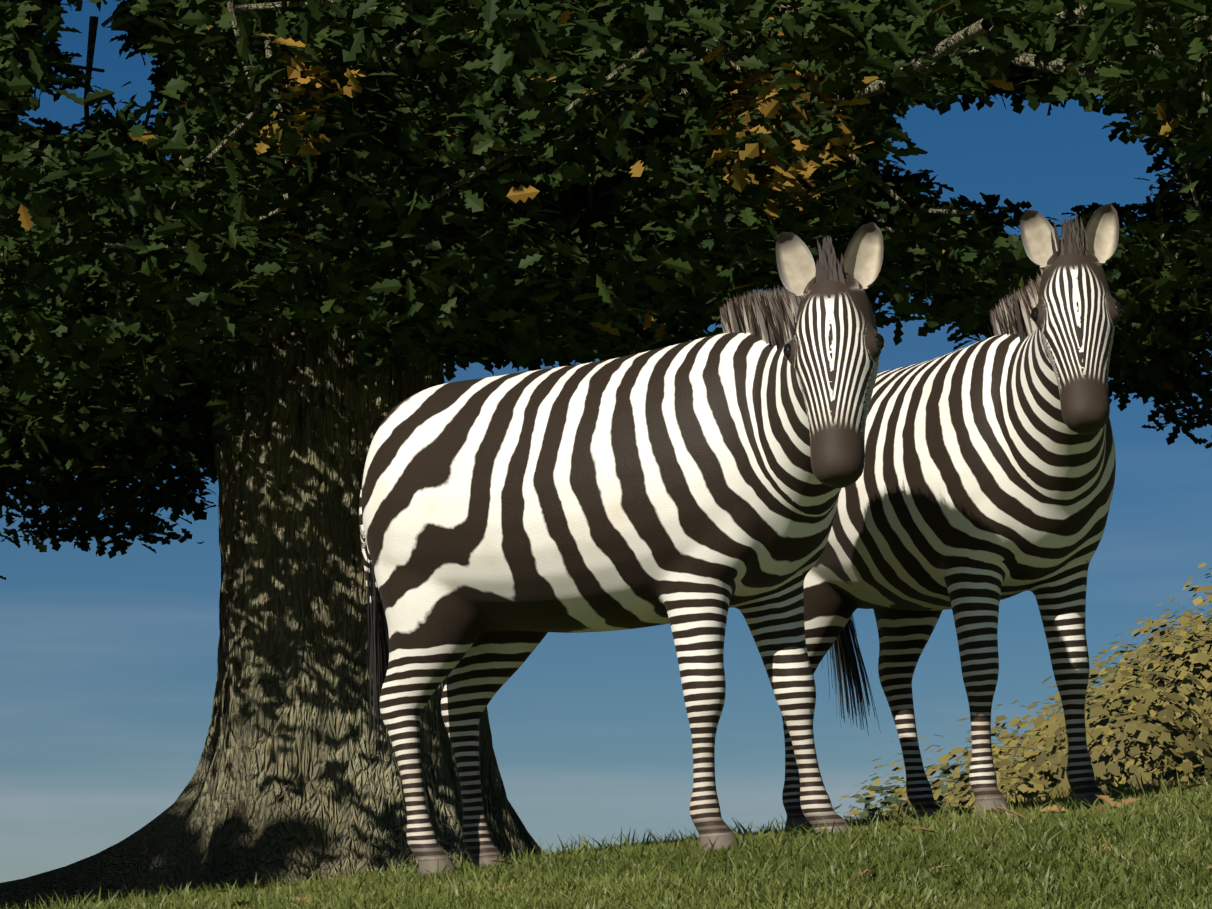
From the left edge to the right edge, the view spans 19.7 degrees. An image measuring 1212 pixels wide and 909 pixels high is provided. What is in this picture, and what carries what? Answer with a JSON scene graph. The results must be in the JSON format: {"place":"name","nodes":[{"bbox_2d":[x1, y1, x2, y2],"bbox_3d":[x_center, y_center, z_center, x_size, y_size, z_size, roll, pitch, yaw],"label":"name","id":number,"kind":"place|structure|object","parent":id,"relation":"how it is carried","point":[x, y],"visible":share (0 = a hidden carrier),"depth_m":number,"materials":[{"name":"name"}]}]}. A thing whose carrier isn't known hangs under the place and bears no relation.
{"place":"outdoors","nodes":[
{"label":"outdoors","id":0,"kind":"place"},
{"bbox_2d":[0,0,1211,882],"label":"sky","id":1,"kind":"structure","parent":0,"point":[109,668],"materials":[{"name":"blue"}]},
{"bbox_2d":[0,764,1211,908],"bbox_3d":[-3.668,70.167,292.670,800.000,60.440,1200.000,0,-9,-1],"label":"ground","id":2,"kind":"structure","parent":0,"point":[946,876],"depth_m":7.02,"materials":[{"name":"green plant"}]},
{"bbox_2d":[0,0,1211,908],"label":"oak tree","id":3,"kind":"object","parent":2,"relation":"on","point":[306,264],"visible":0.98,"depth_m":12.56,"materials":[{"name":"green plant"}]},
{"bbox_2d":[359,222,884,876],"bbox_3d":[0.075,0.326,8.842,0.704,1.511,2.115,8,-12,-42],"label":"zebra","id":4,"kind":"object","parent":2,"relation":"on","point":[689,492],"visible":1,"depth_m":8.65,"materials":[{"name":"multicoloured"}]},
{"bbox_2d":[119,783,1211,908],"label":"fallen leaves","id":5,"kind":"object","parent":2,"relation":"on","point":[1052,808],"visible":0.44,"depth_m":8.54,"materials":[{"name":"brown plant"}]},
{"bbox_2d":[782,204,1122,830],"bbox_3d":[0.977,0.250,9.377,0.648,1.506,2.131,0,-8,-24],"label":"zebra","id":6,"kind":"object","parent":2,"relation":"on","point":[977,491],"visible":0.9,"depth_m":9.03,"materials":[{"name":"multicoloured"}]},
{"bbox_2d":[776,562,1211,824],"bbox_3d":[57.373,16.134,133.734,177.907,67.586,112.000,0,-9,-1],"label":"leafy bush","id":7,"kind":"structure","parent":2,"relation":"on","point":[1149,714],"depth_m":95.94,"materials":[{"name":"green plant"}]}
]}

